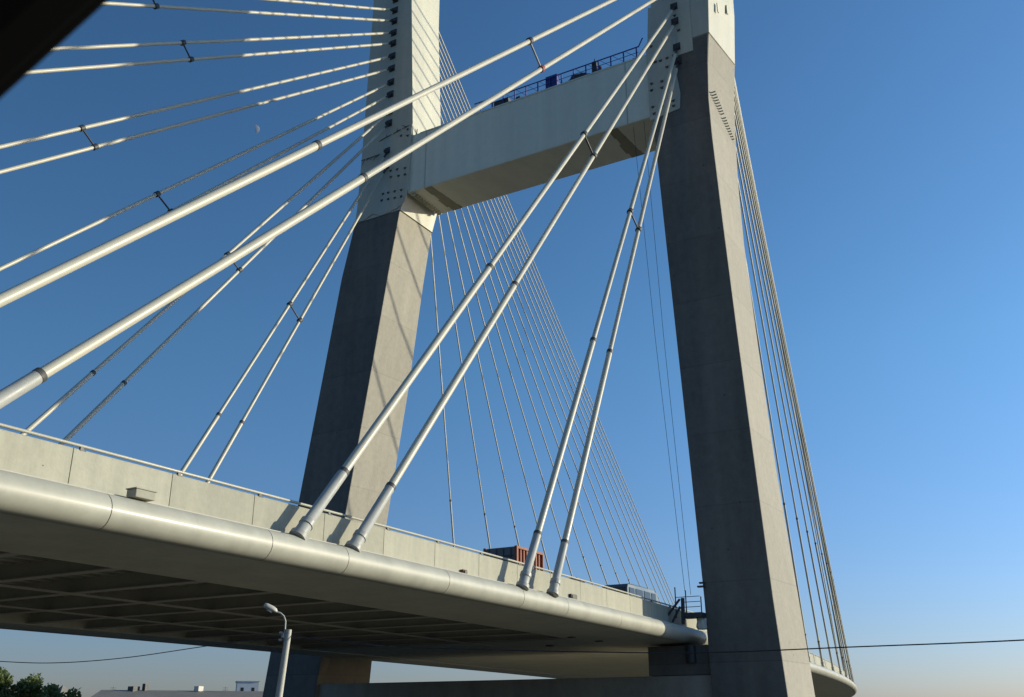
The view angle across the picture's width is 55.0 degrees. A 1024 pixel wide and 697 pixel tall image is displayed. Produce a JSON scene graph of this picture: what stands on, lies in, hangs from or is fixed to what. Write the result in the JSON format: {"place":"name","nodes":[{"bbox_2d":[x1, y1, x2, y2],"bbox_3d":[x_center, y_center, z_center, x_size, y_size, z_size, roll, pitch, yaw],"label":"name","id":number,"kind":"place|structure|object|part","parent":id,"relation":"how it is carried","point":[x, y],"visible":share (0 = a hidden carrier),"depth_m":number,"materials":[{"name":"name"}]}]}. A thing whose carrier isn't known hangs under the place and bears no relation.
{"place":"outdoors","nodes":[
{"label":"outdoors","id":0,"kind":"place"},
{"bbox_2d":[0,0,107,98],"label":"window pillar","id":1,"kind":"structure","parent":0,"point":[34,34],"depth_m":0.51,"materials":[{"name":"black"}]},
{"bbox_2d":[58,685,67,695],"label":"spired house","id":2,"kind":"structure","parent":0,"point":[63,688],"depth_m":164.45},
{"bbox_2d":[91,684,262,696],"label":"long building","id":3,"kind":"structure","parent":0,"point":[136,691],"depth_m":182.07,"materials":[{"name":"grey concrete"}]},
{"bbox_2d":[235,681,259,690],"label":"tower block","id":4,"kind":"structure","parent":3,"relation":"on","point":[247,685],"depth_m":385.16,"materials":[{"name":"white concrete"}]},
{"bbox_2d":[0,0,1023,696],"label":"sky","id":5,"kind":"structure","parent":0,"point":[885,138],"materials":[{"name":"blue"}]},
{"bbox_2d":[483,545,543,570],"bbox_3d":[0.093,11.094,48.885,1.920,2.070,2.795,-12,-24,28],"label":"shipping container","id":6,"kind":"object","parent":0,"point":[517,553],"visible":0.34,"depth_m":48.12,"materials":[{"name":"red metal"}]},
{"bbox_2d":[486,548,499,558],"bbox_3d":[-0.939,10.758,47.999,0.810,1.970,0.115,-12,-24,28],"label":"end door","id":7,"kind":"structure","parent":6,"relation":"in","point":[496,551],"depth_m":48.24,"materials":[{"name":"grey paint"}]},
{"bbox_2d":[500,547,513,562],"bbox_3d":[-0.232,10.611,47.611,0.810,1.970,0.115,-12,-24,28],"label":"end door","id":8,"kind":"structure","parent":6,"relation":"in","point":[507,552],"depth_m":47.83,"materials":[{"name":"grey paint"}]},
{"label":"ground","id":9,"kind":"structure","parent":0,"visible":0},
{"bbox_2d":[0,666,22,696],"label":"bushy tree","id":10,"kind":"object","parent":9,"relation":"on","point":[6,677],"visible":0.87,"depth_m":59.06,"materials":[{"name":"green plant"}]},
{"bbox_2d":[0,673,56,696],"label":"bushy tree","id":11,"kind":"object","parent":9,"relation":"on","point":[30,686],"visible":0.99,"depth_m":59.76,"materials":[{"name":"green plant"}]},
{"bbox_2d":[42,683,80,696],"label":"bushy tree","id":12,"kind":"object","parent":9,"relation":"on","point":[68,693],"visible":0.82,"depth_m":60.37,"materials":[{"name":"green plant"}]},
{"bbox_2d":[263,603,291,696],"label":"street lamp","id":13,"kind":"object","parent":9,"relation":"on","point":[286,634],"visible":1,"depth_m":23.26,"materials":[{"name":"metal"}]},
{"bbox_2d":[0,635,280,662],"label":"overhead wire","id":14,"kind":"object","parent":13,"relation":"attached to","point":[144,655],"visible":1,"depth_m":23.25,"materials":[{"name":"black metal"}]},
{"bbox_2d":[291,635,1023,652],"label":"overhead wire","id":15,"kind":"object","parent":13,"relation":"attached to","point":[676,652],"visible":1,"depth_m":21.12,"materials":[{"name":"black metal"}]},
{"bbox_2d":[262,0,814,696],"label":"bridge pylon","id":16,"kind":"object","parent":9,"relation":"on","point":[748,576],"visible":0.9,"depth_m":66.22,"materials":[{"name":"concrete"}]},
{"bbox_2d":[0,83,389,270],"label":"stay cable","id":17,"kind":"object","parent":16,"relation":"attached to","point":[63,238],"visible":1,"depth_m":58.34,"materials":[{"name":"metal"}]},
{"bbox_2d":[153,191,172,211],"bbox_3d":[-20.392,-8.529,57.673,0.330,1.067,1.558,-12,-24,28],"label":"cable spacer","id":18,"kind":"object","parent":17,"relation":"attached to","point":[158,193],"visible":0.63,"depth_m":57.49,"materials":[{"name":"metal"}]},
{"bbox_2d":[0,68,389,173],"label":"stay cable","id":19,"kind":"object","parent":16,"relation":"attached to","point":[43,160],"visible":1,"depth_m":59.13,"materials":[{"name":"metal"}]},
{"bbox_2d":[0,56,390,148],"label":"stay cable","id":20,"kind":"object","parent":16,"relation":"attached to","point":[44,136],"visible":1,"depth_m":59.40,"materials":[{"name":"metal"}]},
{"bbox_2d":[78,124,98,150],"bbox_3d":[-23.152,-11.529,53.781,0.330,1.101,1.391,-12,-24,28],"label":"cable spacer","id":21,"kind":"object","parent":20,"relation":"attached to","point":[83,129],"visible":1,"depth_m":53.74,"materials":[{"name":"metal"}]},
{"bbox_2d":[20,114,387,434],"bbox_3d":[-18.616,-4.509,59.576,0.488,41.230,31.736,-13,-25,31],"label":"stay cable","id":22,"kind":"object","parent":16,"relation":"attached to","point":[59,402],"visible":0.81,"depth_m":55.65,"materials":[{"name":"metal"}]},
{"bbox_2d":[28,43,391,73],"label":"stay cable","id":23,"kind":"object","parent":16,"relation":"attached to","point":[48,70],"visible":1,"depth_m":60.95,"materials":[{"name":"metal"}]},
{"bbox_2d":[53,32,391,50],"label":"stay cable","id":24,"kind":"object","parent":16,"relation":"attached to","point":[59,48],"visible":0.94,"depth_m":62.64,"materials":[{"name":"metal"}]},
{"bbox_2d":[180,40,193,62],"bbox_3d":[-20.203,-18.475,61.131,0.330,1.180,1.187,-12,-24,28],"label":"cable spacer","id":25,"kind":"object","parent":24,"relation":"attached to","point":[184,44],"visible":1,"depth_m":61.10,"materials":[{"name":"metal"}]},
{"bbox_2d":[58,125,388,444],"bbox_3d":[-17.999,-3.603,60.358,0.488,40.086,29.303,-14,-25,32],"label":"stay cable","id":26,"kind":"object","parent":16,"relation":"attached to","point":[94,411],"visible":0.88,"depth_m":57.73,"materials":[{"name":"metal"}]},
{"bbox_2d":[224,251,242,272],"bbox_3d":[-17.484,-5.407,61.783,0.330,1.052,1.542,-12,-24,28],"label":"cable spacer","id":27,"kind":"object","parent":26,"relation":"attached to","point":[240,269],"visible":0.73,"depth_m":61.95,"materials":[{"name":"metal"}]},
{"bbox_2d":[104,1,392,21],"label":"stay cable","id":28,"kind":"object","parent":16,"relation":"attached to","point":[228,10],"visible":0.91,"depth_m":65.66,"materials":[{"name":"metal"}]},
{"bbox_2d":[152,95,388,219],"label":"stay cable","id":29,"kind":"object","parent":16,"relation":"attached to","point":[291,147],"visible":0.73,"depth_m":67.34,"materials":[{"name":"metal"}]},
{"bbox_2d":[180,153,387,474],"bbox_3d":[-15.648,-0.982,63.653,0.488,37.490,20.047,-14,-25,33],"label":"stay cable","id":30,"kind":"object","parent":16,"relation":"attached to","point":[206,434],"visible":0.52,"depth_m":63.21,"materials":[{"name":"metal"}]},
{"bbox_2d":[205,168,386,482],"bbox_3d":[-15.024,0.050,64.401,0.484,36.084,17.594,-15,-25,34],"label":"stay cable","id":31,"kind":"object","parent":16,"relation":"attached to","point":[226,449],"visible":0.52,"depth_m":64.69,"materials":[{"name":"metal"}]},
{"bbox_2d":[287,301,302,322],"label":"cable spacer","id":32,"kind":"object","parent":31,"relation":"attached to","point":[290,303],"visible":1,"depth_m":65.86,"materials":[{"name":"metal"}]},
{"bbox_2d":[0,0,615,307],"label":"stay cable","id":33,"kind":"object","parent":16,"relation":"attached to","point":[22,289],"visible":1,"depth_m":27.21,"materials":[{"name":"metal"}]},
{"bbox_2d":[526,37,544,72],"bbox_3d":[1.118,-13.973,46.850,0.330,1.280,1.574,-12,-24,28],"label":"cable spacer","id":34,"kind":"object","parent":33,"relation":"attached to","point":[536,57],"visible":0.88,"depth_m":46.80,"materials":[{"name":"metal"}]},
{"bbox_2d":[0,0,655,408],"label":"stay cable","id":35,"kind":"object","parent":16,"relation":"attached to","point":[24,384],"visible":1,"depth_m":26.99,"materials":[{"name":"metal"}]},
{"bbox_2d":[265,0,392,10],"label":"stay cable","id":36,"kind":"object","parent":16,"relation":"attached to","point":[336,5],"visible":1,"depth_m":74.99,"materials":[{"name":"metal"}]},
{"bbox_2d":[152,0,159,8],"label":"cable spacer","id":37,"kind":"object","parent":36,"relation":"attached to","point":[157,5],"visible":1,"depth_m":59.44,"materials":[{"name":"metal"}]},
{"bbox_2d":[0,423,856,696],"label":"bridge deck","id":38,"kind":"structure","parent":16,"relation":"attached to","point":[88,547],"depth_m":34.18,"materials":[{"name":"paint"}]},
{"bbox_2d":[126,487,156,501],"bbox_3d":[-8.870,3.498,23.532,0.380,0.228,0.620,-12,-24,28],"label":"junction box","id":39,"kind":"object","parent":38,"relation":"on","point":[141,494],"visible":0.96,"depth_m":23.39,"materials":[{"name":"metal"}]},
{"bbox_2d":[569,594,576,599],"bbox_3d":[2.709,10.989,43.456,0.160,0.260,0.550,-12,-24,28],"label":"dark drain box","id":40,"kind":"object","parent":38,"relation":"on","point":[573,596],"visible":0.6,"depth_m":43.30,"materials":[{"name":"grey metal"}]},
{"bbox_2d":[602,583,659,603],"bbox_3d":[7.561,16.039,60.273,1.820,2.686,6.135,-12,-24,28],"label":"passenger van","id":41,"kind":"object","parent":38,"relation":"on","point":[641,591],"visible":0.07,"depth_m":58.87,"materials":[{"name":"white paint"}]},
{"bbox_3d":[6.028,14.643,58.010,1.500,1.110,0.080,-12,-24,28],"label":"rear window","id":42,"kind":"part","parent":41,"relation":"part of","materials":[{"name":"black glass"}]},
{"bbox_3d":[7.103,14.645,58.140,0.066,1.000,0.800,-12,-24,28],"label":"side window","id":43,"kind":"part","parent":41,"relation":"part of","materials":[{"name":"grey glass"}]},
{"bbox_3d":[7.660,14.982,59.027,0.066,1.000,1.100,-12,-24,28],"label":"side window","id":44,"kind":"part","parent":41,"relation":"part of","materials":[{"name":"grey glass"}]},
{"bbox_3d":[8.268,15.349,59.995,0.066,1.000,1.000,-12,-24,28],"label":"side window","id":45,"kind":"part","parent":41,"relation":"part of","materials":[{"name":"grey glass"}]},
{"bbox_3d":[8.774,15.655,60.801,0.066,1.000,0.700,-12,-24,28],"label":"side window","id":46,"kind":"part","parent":41,"relation":"part of","materials":[{"name":"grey glass"}]},
{"bbox_2d":[430,239,454,546],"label":"stay cable","id":47,"kind":"object","parent":16,"relation":"attached to","point":[442,394],"visible":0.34,"depth_m":82.10,"materials":[{"name":"metal"}]},
{"bbox_2d":[438,215,490,548],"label":"stay cable","id":48,"kind":"object","parent":16,"relation":"attached to","point":[465,387],"visible":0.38,"depth_m":86.09,"materials":[{"name":"metal"}]},
{"bbox_2d":[289,8,674,539],"bbox_3d":[2.497,-9.028,47.675,0.530,41.278,32.283,-13,-24,30],"label":"stay cable","id":49,"kind":"object","parent":16,"relation":"attached to","point":[303,528],"visible":0.96,"depth_m":34.79,"materials":[{"name":"metal"}]},
{"bbox_2d":[580,131,596,157],"bbox_3d":[3.959,-10.479,50.710,0.330,1.138,1.491,-12,-24,28],"label":"cable spacer","id":50,"kind":"object","parent":49,"relation":"attached to","point":[592,152],"visible":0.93,"depth_m":50.67,"materials":[{"name":"metal"}]},
{"bbox_2d":[446,212,519,545],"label":"stay cable","id":51,"kind":"object","parent":16,"relation":"attached to","point":[483,382],"visible":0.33,"depth_m":89.62,"materials":[{"name":"metal"}]},
{"bbox_2d":[494,97,510,105],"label":"generator","id":52,"kind":"object","parent":16,"relation":"on","point":[501,101],"visible":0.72,"depth_m":73.65,"materials":[{"name":"metal"}]},
{"bbox_2d":[454,210,550,572],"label":"stay cable","id":53,"kind":"object","parent":16,"relation":"attached to","point":[501,389],"visible":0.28,"depth_m":93.13,"materials":[{"name":"metal"}]},
{"bbox_2d":[344,23,675,552],"bbox_3d":[3.114,-8.071,48.437,0.530,40.024,29.846,-13,-24,30],"label":"stay cable","id":54,"kind":"object","parent":16,"relation":"attached to","point":[358,538],"visible":0.95,"depth_m":36.90,"materials":[{"name":"metal"}]},
{"bbox_2d":[460,208,572,575],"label":"stay cable","id":55,"kind":"object","parent":16,"relation":"attached to","point":[513,382],"visible":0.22,"depth_m":96.02,"materials":[{"name":"metal"}]},
{"bbox_2d":[440,113,607,584],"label":"stay cable","id":56,"kind":"object","parent":16,"relation":"attached to","point":[534,379],"visible":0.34,"depth_m":101.67,"materials":[{"name":"metal"}]},
{"bbox_2d":[466,206,592,584],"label":"stay cable","id":57,"kind":"object","parent":16,"relation":"attached to","point":[526,386],"visible":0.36,"depth_m":99.09,"materials":[{"name":"metal"}]},
{"bbox_2d":[440,103,619,583],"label":"stay cable","id":58,"kind":"object","parent":16,"relation":"attached to","point":[539,370],"visible":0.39,"depth_m":103.92,"materials":[{"name":"metal"}]},
{"bbox_2d":[440,93,630,583],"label":"stay cable","id":59,"kind":"object","parent":16,"relation":"attached to","point":[543,360],"visible":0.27,"depth_m":105.94,"materials":[{"name":"metal"}]},
{"bbox_2d":[441,88,639,585],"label":"stay cable","id":60,"kind":"object","parent":16,"relation":"attached to","point":[549,359],"visible":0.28,"depth_m":108.21,"materials":[{"name":"metal"}]},
{"bbox_2d":[440,75,648,588],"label":"stay cable","id":61,"kind":"object","parent":16,"relation":"attached to","point":[552,353],"visible":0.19,"depth_m":110.27,"materials":[{"name":"metal"}]},
{"bbox_2d":[439,64,660,603],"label":"stay cable","id":62,"kind":"object","parent":16,"relation":"attached to","point":[555,348],"visible":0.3,"depth_m":112.20,"materials":[{"name":"metal"}]},
{"bbox_2d":[545,74,559,87],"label":"blue cabinet","id":63,"kind":"object","parent":16,"relation":"on","point":[555,82],"visible":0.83,"depth_m":71.76,"materials":[{"name":"metal"}]},
{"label":"door","id":64,"kind":"part","parent":63,"relation":"part of","materials":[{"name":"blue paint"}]},
{"bbox_2d":[439,56,666,605],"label":"stay cable","id":65,"kind":"object","parent":16,"relation":"attached to","point":[558,344],"visible":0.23,"depth_m":113.99,"materials":[{"name":"metal"}]},
{"bbox_2d":[439,48,669,603],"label":"stay cable","id":66,"kind":"object","parent":16,"relation":"attached to","point":[558,337],"visible":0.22,"depth_m":115.38,"materials":[{"name":"metal"}]},
{"bbox_2d":[439,40,673,605],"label":"stay cable","id":67,"kind":"object","parent":16,"relation":"attached to","point":[559,330],"visible":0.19,"depth_m":116.93,"materials":[{"name":"metal"}]},
{"bbox_2d":[439,32,676,606],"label":"stay cable","id":68,"kind":"object","parent":16,"relation":"attached to","point":[558,321],"visible":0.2,"depth_m":118.13,"materials":[{"name":"metal"}]},
{"bbox_2d":[474,38,642,110],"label":"safety railing","id":69,"kind":"object","parent":16,"relation":"on","point":[588,64],"visible":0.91,"depth_m":70.85,"materials":[{"name":"metal"}]},
{"bbox_2d":[568,72,589,80],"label":"covered materials","id":70,"kind":"object","parent":16,"relation":"on","point":[578,75],"visible":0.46,"depth_m":70.82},
{"bbox_2d":[592,59,601,71],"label":"equipment stack","id":71,"kind":"object","parent":16,"relation":"on","point":[595,65],"visible":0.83,"depth_m":70.19,"materials":[{"name":"metal"}]},
{"bbox_2d":[516,49,677,590],"bbox_3d":[5.729,-5.512,52.235,0.530,37.889,19.537,-13,-25,32],"label":"stay cable","id":72,"kind":"object","parent":16,"relation":"attached to","point":[525,577],"visible":0.98,"depth_m":45.19,"materials":[{"name":"metal"}]},
{"bbox_2d":[627,208,641,231],"bbox_3d":[6.787,-7.090,54.572,0.330,1.066,1.505,-12,-24,28],"label":"cable spacer","id":73,"kind":"object","parent":72,"relation":"attached to","point":[637,226],"visible":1,"depth_m":54.57,"materials":[{"name":"metal"}]},
{"bbox_2d":[546,63,678,597],"bbox_3d":[6.356,-4.610,53.037,0.528,36.760,17.067,-14,-25,32],"label":"stay cable","id":74,"kind":"object","parent":16,"relation":"attached to","point":[555,583],"visible":0.99,"depth_m":46.97,"materials":[{"name":"metal"}]},
{"bbox_2d":[633,127,684,590],"bbox_3d":[8.947,-0.775,60.932,1.858,31.081,0.043,-17,-27,38],"label":"hanging rope","id":75,"kind":"object","parent":16,"relation":"hanging from","point":[659,375],"visible":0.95,"depth_m":59.75,"materials":[{"name":"metal"}]},
{"bbox_2d":[644,126,690,594],"bbox_3d":[9.402,-0.846,60.463,1.278,31.281,0.033,-14,-25,32],"label":"hanging rope","id":76,"kind":"object","parent":16,"relation":"hanging from","point":[667,374],"visible":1,"depth_m":59.35,"materials":[{"name":"metal"}]},
{"bbox_2d":[668,587,705,624],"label":"work platform","id":77,"kind":"structure","parent":16,"relation":"attached to","point":[692,615],"depth_m":53.65,"materials":[{"name":"metal"}]},
{"bbox_2d":[696,618,706,629],"bbox_3d":[10.294,14.829,53.481,0.579,0.867,0.480,-6,-22,16],"label":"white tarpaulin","id":78,"kind":"object","parent":77,"relation":"hanging from","point":[701,624],"visible":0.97,"depth_m":53.27,"materials":[{"name":"white fabric"}]},
{"bbox_2d":[697,582,704,587],"bbox_3d":[10.383,12.990,54.107,0.360,0.290,0.255,-12,-24,28],"label":"leg bracket","id":79,"kind":"object","parent":16,"relation":"attached to","point":[701,586],"visible":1,"depth_m":54.04,"materials":[{"name":"metal"}]},
{"bbox_2d":[734,84,818,505],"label":"stay cable","id":80,"kind":"object","parent":16,"relation":"attached to","point":[767,249],"visible":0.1,"depth_m":98.07,"materials":[{"name":"metal"}]},
{"bbox_2d":[746,261,810,661],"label":"stay cable","id":81,"kind":"object","parent":16,"relation":"attached to","point":[789,537],"visible":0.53,"depth_m":82.31,"materials":[{"name":"metal"}]},
{"bbox_2d":[738,181,824,666],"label":"stay cable","id":82,"kind":"object","parent":16,"relation":"attached to","point":[821,657],"visible":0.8,"depth_m":86.20,"materials":[{"name":"metal"}]},
{"bbox_2d":[736,149,834,670],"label":"stay cable","id":83,"kind":"object","parent":16,"relation":"attached to","point":[830,655],"visible":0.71,"depth_m":89.84,"materials":[{"name":"metal"}]},
{"bbox_2d":[735,128,842,674],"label":"stay cable","id":84,"kind":"object","parent":16,"relation":"attached to","point":[840,671],"visible":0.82,"depth_m":93.25,"materials":[{"name":"metal"}]},
{"bbox_2d":[735,83,844,646],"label":"stay cable","id":85,"kind":"object","parent":16,"relation":"attached to","point":[814,497],"visible":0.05,"depth_m":136.81,"materials":[{"name":"metal"}]},
{"bbox_2d":[735,117,847,677],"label":"stay cable","id":86,"kind":"object","parent":16,"relation":"attached to","point":[789,393],"visible":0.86,"depth_m":96.62,"materials":[{"name":"metal"}]},
{"bbox_2d":[735,82,847,674],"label":"stay cable","id":87,"kind":"object","parent":16,"relation":"attached to","point":[824,555],"visible":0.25,"depth_m":153.28,"materials":[{"name":"metal"}]},
{"bbox_2d":[734,80,850,675],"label":"stay cable","id":88,"kind":"object","parent":16,"relation":"attached to","point":[750,162],"visible":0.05,"depth_m":93.98,"materials":[{"name":"metal"}]},
{"bbox_2d":[734,102,851,680],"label":"stay cable","id":89,"kind":"object","parent":16,"relation":"attached to","point":[790,384],"visible":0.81,"depth_m":99.45,"materials":[{"name":"metal"}]},
{"bbox_2d":[734,94,853,682],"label":"stay cable","id":90,"kind":"object","parent":16,"relation":"attached to","point":[791,380],"visible":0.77,"depth_m":102.78,"materials":[{"name":"metal"}]},
{"bbox_2d":[734,88,854,683],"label":"stay cable","id":91,"kind":"object","parent":16,"relation":"attached to","point":[789,363],"visible":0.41,"depth_m":104.57,"materials":[{"name":"metal"}]},
{"bbox_2d":[767,265,840,666],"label":"stay cable","id":92,"kind":"object","parent":16,"relation":"attached to","point":[809,499],"visible":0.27,"depth_m":148.30,"materials":[{"name":"metal"}]},
{"bbox_2d":[776,310,843,669],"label":"stay cable","id":93,"kind":"object","parent":16,"relation":"attached to","point":[814,512],"visible":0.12,"depth_m":138.78,"materials":[{"name":"metal"}]}
]}

